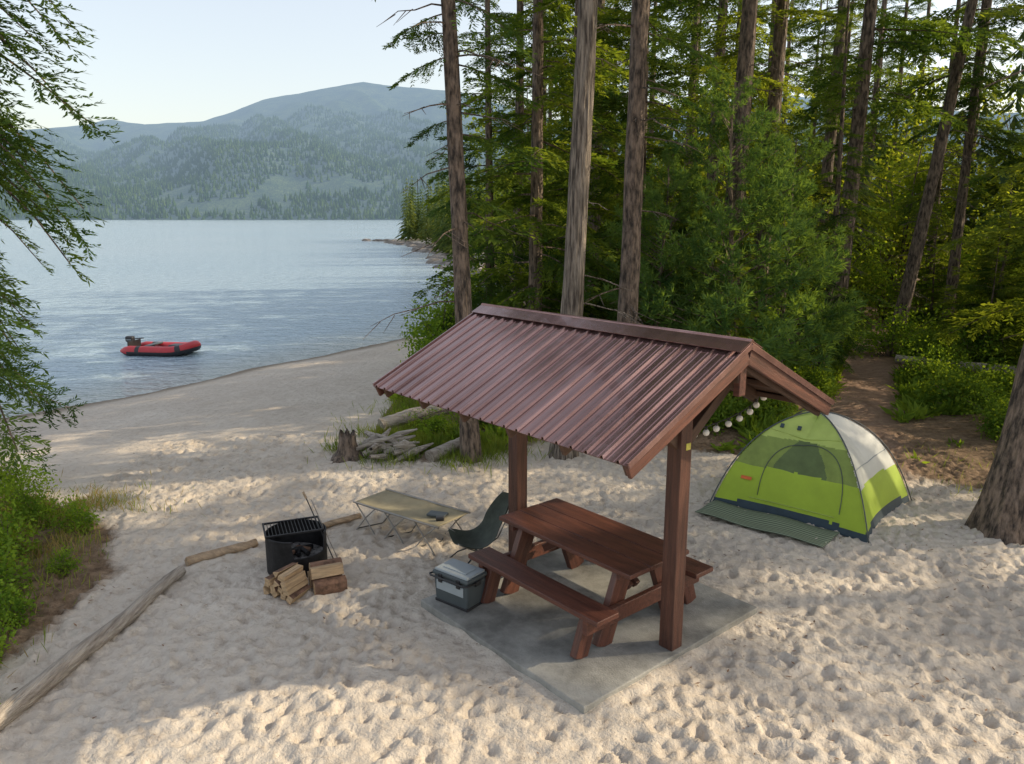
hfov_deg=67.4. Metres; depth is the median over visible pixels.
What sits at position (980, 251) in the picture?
broadleaf tree
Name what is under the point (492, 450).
beach grass
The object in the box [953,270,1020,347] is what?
shrub
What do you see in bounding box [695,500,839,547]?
ground mat
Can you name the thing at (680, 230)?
fir sapling
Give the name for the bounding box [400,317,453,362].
shrub
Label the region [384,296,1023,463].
forest undergrowth
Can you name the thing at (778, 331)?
pine tree
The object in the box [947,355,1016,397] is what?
shrub
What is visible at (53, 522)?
meadow grass
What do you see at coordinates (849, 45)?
fir tree
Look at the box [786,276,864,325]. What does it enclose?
shrub
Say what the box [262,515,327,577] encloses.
fire pit
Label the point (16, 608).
shrub
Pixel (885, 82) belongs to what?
fir tree
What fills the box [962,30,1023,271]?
fir tree
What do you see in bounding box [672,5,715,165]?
fir tree
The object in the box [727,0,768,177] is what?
fir tree
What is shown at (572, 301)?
conifer tree
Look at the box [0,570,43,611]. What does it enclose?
shrub
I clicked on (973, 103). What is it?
fir tree
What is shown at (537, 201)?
fir tree
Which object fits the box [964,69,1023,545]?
conifer tree
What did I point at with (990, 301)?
shrub
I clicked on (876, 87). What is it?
fir tree
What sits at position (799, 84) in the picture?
fir tree
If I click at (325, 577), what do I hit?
firewood pile
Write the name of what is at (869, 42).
conifer tree
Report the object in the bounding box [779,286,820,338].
shrub
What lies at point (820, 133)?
fir tree
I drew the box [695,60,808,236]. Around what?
broadleaf tree
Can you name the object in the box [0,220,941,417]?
lake water
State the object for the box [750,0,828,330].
conifer tree
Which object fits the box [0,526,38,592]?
shrub
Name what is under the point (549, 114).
fir tree
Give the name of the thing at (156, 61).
sky
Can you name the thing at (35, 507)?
shrub
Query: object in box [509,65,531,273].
fir tree
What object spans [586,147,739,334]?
pine tree
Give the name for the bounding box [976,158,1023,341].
fir tree
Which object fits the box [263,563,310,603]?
firewood pile
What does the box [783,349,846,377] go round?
shrub
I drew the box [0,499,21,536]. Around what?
shrub
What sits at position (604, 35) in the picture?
fir tree
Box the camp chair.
[448,490,507,563]
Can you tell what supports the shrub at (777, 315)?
on the ground at (240, 668)
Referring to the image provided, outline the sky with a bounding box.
[0,0,1023,130]
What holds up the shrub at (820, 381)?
on the ground at (240, 668)
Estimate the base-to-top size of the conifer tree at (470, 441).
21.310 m
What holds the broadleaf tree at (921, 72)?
on the ground at (240, 668)
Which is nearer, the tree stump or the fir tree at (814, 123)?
the tree stump
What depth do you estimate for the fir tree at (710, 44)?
40.80 m
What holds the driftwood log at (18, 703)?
on the ground at (240, 668)
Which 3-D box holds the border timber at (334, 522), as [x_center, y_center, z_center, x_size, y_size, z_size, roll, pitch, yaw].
[-2.508,1.870,9.810,1.279,0.106,0.118,-10,16,-39]
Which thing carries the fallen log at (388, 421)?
on the ground at (240, 668)
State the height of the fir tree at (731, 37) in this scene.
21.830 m
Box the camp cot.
[353,488,470,555]
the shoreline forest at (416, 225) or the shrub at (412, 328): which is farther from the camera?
the shoreline forest at (416, 225)
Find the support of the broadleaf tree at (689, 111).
on the ground at (240, 668)
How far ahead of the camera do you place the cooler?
7.70 m
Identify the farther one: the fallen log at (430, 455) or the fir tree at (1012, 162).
the fir tree at (1012, 162)
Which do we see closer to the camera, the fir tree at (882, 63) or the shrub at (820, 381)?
the shrub at (820, 381)
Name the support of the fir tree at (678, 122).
on the ground at (240, 668)
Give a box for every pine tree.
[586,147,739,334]
[638,66,845,373]
[717,123,868,363]
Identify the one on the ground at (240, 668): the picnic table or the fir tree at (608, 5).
the fir tree at (608, 5)
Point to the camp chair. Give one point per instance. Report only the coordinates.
(482, 534)
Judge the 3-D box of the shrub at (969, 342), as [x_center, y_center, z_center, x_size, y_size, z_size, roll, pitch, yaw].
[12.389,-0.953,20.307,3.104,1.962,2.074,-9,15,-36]
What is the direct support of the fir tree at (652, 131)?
on the ground at (240, 668)
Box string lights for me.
[703,396,766,435]
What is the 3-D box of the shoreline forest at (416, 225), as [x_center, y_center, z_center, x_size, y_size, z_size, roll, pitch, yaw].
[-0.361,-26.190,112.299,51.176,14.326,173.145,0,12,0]
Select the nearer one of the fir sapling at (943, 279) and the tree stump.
the tree stump
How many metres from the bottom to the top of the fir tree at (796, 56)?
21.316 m
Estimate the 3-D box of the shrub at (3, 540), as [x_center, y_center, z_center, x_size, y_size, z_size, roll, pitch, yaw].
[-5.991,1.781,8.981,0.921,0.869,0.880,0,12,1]
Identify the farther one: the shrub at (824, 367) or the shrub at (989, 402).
the shrub at (824, 367)
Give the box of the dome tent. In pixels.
[704,409,914,545]
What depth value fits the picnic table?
7.44 m
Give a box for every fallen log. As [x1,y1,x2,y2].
[378,405,448,430]
[425,437,459,461]
[895,355,1016,376]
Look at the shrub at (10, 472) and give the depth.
10.85 m
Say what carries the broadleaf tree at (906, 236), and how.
on the ground at (240, 668)
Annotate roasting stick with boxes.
[311,500,337,557]
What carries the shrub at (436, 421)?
on the ground at (240, 668)
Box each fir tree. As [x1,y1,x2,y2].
[412,0,564,334]
[422,0,652,323]
[458,0,570,307]
[467,0,683,311]
[506,0,565,216]
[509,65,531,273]
[521,0,676,317]
[526,8,566,236]
[552,1,625,219]
[553,0,626,310]
[559,0,738,321]
[562,0,711,290]
[603,1,630,257]
[618,0,685,233]
[648,0,732,276]
[650,0,786,324]
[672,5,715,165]
[674,0,859,331]
[685,0,761,206]
[699,0,785,176]
[723,0,815,263]
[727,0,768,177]
[758,0,904,302]
[762,0,821,163]
[776,0,883,261]
[781,0,894,373]
[783,2,835,171]
[785,0,844,238]
[794,0,872,188]
[843,0,930,225]
[844,0,916,157]
[862,0,931,199]
[874,0,952,240]
[886,0,1007,307]
[900,0,1023,330]
[921,0,1023,284]
[931,0,1023,345]
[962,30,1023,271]
[972,132,1023,362]
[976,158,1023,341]
[1011,119,1023,126]
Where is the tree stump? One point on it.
(346, 451)
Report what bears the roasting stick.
in the fire pit
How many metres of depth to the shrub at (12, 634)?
6.87 m
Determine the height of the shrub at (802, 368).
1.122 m
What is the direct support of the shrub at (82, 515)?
on the ground at (240, 668)
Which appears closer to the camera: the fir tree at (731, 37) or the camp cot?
the camp cot
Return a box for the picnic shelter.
[372,303,834,650]
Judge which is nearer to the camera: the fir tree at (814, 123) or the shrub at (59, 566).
the shrub at (59, 566)
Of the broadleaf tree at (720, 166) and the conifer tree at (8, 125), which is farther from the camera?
the broadleaf tree at (720, 166)
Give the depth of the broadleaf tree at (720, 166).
32.91 m
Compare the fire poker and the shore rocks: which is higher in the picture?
the shore rocks
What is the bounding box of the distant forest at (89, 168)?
[0,104,977,219]
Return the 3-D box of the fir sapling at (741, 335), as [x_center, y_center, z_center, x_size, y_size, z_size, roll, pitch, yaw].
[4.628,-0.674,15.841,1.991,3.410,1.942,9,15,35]
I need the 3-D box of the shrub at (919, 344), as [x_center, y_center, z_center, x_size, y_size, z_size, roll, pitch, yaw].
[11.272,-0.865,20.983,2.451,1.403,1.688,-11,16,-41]
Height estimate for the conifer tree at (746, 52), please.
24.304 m
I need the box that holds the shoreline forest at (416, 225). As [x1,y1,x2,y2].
[395,31,1023,319]
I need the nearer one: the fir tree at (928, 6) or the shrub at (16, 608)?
the shrub at (16, 608)
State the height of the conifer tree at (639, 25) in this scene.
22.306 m
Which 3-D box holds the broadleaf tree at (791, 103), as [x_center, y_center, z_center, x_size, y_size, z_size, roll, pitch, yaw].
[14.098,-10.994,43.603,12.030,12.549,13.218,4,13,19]
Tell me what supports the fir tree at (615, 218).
on the ground at (240, 668)
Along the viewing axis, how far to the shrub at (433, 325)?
20.04 m
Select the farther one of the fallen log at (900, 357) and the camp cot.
the fallen log at (900, 357)
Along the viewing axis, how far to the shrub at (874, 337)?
22.15 m
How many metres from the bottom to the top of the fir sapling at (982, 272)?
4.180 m
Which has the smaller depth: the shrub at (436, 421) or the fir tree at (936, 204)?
the shrub at (436, 421)
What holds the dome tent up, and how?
on the ground at (240, 668)
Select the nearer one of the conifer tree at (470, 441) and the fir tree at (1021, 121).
the conifer tree at (470, 441)
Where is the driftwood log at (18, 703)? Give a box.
[0,566,185,730]
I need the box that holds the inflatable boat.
[120,336,200,356]
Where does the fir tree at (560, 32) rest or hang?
on the ground at (240, 668)
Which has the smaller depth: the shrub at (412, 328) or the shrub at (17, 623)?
the shrub at (17, 623)
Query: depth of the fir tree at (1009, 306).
15.44 m
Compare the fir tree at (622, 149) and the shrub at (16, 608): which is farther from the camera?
the fir tree at (622, 149)
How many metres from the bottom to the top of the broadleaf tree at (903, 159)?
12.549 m
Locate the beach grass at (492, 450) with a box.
[304,394,553,481]
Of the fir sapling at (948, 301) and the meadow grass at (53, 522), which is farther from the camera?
the fir sapling at (948, 301)
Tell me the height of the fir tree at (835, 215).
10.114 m
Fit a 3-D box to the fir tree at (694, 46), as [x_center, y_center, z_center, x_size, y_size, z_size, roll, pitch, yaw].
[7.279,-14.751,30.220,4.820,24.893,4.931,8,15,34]
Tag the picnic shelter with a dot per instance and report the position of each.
(633, 399)
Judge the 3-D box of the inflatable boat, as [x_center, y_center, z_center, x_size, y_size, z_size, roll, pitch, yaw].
[-12.880,-1.268,28.357,2.880,0.820,1.420,2,12,8]
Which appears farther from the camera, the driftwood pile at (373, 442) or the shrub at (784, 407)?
the shrub at (784, 407)
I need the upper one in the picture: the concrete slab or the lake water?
the lake water
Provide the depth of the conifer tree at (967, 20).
23.92 m
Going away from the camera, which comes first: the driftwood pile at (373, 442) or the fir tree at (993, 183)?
the driftwood pile at (373, 442)
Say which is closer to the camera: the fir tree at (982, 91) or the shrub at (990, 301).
the shrub at (990, 301)
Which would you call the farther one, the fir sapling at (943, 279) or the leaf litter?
the fir sapling at (943, 279)
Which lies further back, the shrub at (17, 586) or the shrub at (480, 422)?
the shrub at (480, 422)
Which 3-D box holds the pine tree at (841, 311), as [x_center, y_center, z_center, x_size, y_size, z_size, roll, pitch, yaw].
[6.222,-2.483,16.998,3.386,6.164,3.795,4,13,18]
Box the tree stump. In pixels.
[331,429,367,463]
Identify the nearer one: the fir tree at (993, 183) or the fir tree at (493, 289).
the fir tree at (493, 289)
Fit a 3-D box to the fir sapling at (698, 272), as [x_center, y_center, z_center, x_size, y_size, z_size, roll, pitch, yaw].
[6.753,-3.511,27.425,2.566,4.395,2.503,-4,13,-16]
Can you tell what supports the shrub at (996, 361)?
on the ground at (240, 668)
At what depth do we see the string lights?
7.32 m
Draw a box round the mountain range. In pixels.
[0,82,1023,219]
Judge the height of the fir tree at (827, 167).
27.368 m
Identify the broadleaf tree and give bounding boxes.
[453,95,621,305]
[549,76,744,304]
[646,75,797,292]
[669,76,864,264]
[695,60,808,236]
[770,183,906,321]
[841,75,996,285]
[842,57,975,236]
[843,49,1010,296]
[930,175,1023,301]
[939,66,1023,250]
[969,55,1023,236]
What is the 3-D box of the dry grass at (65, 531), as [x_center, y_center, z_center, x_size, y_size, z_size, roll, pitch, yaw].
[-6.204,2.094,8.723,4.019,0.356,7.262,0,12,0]
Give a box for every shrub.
[0,425,61,505]
[0,466,86,530]
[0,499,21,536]
[0,499,46,562]
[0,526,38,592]
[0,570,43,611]
[0,573,43,632]
[0,606,30,634]
[0,608,18,663]
[42,494,103,533]
[43,543,84,577]
[397,281,453,352]
[398,258,475,357]
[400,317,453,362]
[402,403,458,436]
[432,408,493,429]
[440,248,502,319]
[699,392,772,438]
[728,397,804,424]
[747,306,799,335]
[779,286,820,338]
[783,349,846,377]
[783,353,834,380]
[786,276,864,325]
[794,360,847,400]
[832,296,955,356]
[852,227,921,319]
[881,323,953,364]
[893,326,989,379]
[893,351,986,382]
[900,244,984,315]
[900,360,1012,413]
[932,311,1017,361]
[942,267,1021,334]
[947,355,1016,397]
[948,378,1010,428]
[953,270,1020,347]
[961,401,1008,442]
[978,337,1023,378]
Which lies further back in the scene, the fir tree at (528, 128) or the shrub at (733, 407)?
the fir tree at (528, 128)
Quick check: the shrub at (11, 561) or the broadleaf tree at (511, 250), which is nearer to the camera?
the shrub at (11, 561)
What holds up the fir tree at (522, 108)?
on the ground at (240, 668)
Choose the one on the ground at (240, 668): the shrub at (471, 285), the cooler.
the shrub at (471, 285)
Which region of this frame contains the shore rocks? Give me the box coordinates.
[362,239,511,283]
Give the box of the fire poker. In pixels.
[302,492,333,557]
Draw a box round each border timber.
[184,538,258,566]
[323,513,361,527]
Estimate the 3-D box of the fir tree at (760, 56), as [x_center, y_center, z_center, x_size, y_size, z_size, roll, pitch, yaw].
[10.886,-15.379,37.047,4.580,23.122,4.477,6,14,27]
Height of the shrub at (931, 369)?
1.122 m
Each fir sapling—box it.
[615,168,719,329]
[679,238,720,315]
[708,266,765,403]
[740,256,754,330]
[785,212,858,316]
[886,209,969,325]
[917,257,976,346]
[934,181,1023,364]
[941,235,1023,365]
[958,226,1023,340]
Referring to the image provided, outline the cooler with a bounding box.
[429,558,486,611]
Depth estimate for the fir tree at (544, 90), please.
39.59 m
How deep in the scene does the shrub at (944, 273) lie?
29.45 m
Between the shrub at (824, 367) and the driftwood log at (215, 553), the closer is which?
the driftwood log at (215, 553)
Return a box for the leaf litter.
[5,443,1023,761]
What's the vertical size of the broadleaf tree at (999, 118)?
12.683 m
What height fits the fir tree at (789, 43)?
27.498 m
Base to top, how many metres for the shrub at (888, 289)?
3.706 m
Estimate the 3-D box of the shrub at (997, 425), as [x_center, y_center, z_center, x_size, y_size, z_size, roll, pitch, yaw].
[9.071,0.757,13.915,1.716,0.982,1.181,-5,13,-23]
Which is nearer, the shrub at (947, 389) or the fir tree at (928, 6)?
the shrub at (947, 389)
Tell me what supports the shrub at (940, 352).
on the ground at (240, 668)
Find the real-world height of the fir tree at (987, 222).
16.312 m
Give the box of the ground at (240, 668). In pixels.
[0,236,1023,763]
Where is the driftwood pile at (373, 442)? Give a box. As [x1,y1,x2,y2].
[356,428,433,462]
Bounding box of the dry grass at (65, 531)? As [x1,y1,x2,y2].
[0,470,201,677]
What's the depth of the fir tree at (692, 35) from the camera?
25.86 m
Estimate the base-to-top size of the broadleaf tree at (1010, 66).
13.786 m
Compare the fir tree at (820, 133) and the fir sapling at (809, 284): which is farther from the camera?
the fir tree at (820, 133)
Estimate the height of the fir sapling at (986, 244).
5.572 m
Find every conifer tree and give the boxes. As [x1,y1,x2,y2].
[0,0,123,473]
[365,0,550,463]
[548,0,638,459]
[553,0,737,324]
[674,0,790,336]
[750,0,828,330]
[780,0,982,342]
[864,0,1023,336]
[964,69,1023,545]
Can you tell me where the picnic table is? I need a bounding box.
[468,498,712,658]
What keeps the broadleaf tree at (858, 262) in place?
on the ground at (240, 668)
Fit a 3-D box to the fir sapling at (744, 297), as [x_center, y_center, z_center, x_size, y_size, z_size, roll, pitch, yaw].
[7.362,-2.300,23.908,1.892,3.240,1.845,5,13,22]
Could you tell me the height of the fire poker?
0.822 m
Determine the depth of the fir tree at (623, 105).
38.06 m
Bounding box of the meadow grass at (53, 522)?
[0,436,994,664]
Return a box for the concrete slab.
[421,548,757,713]
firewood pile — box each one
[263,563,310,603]
[307,557,347,594]

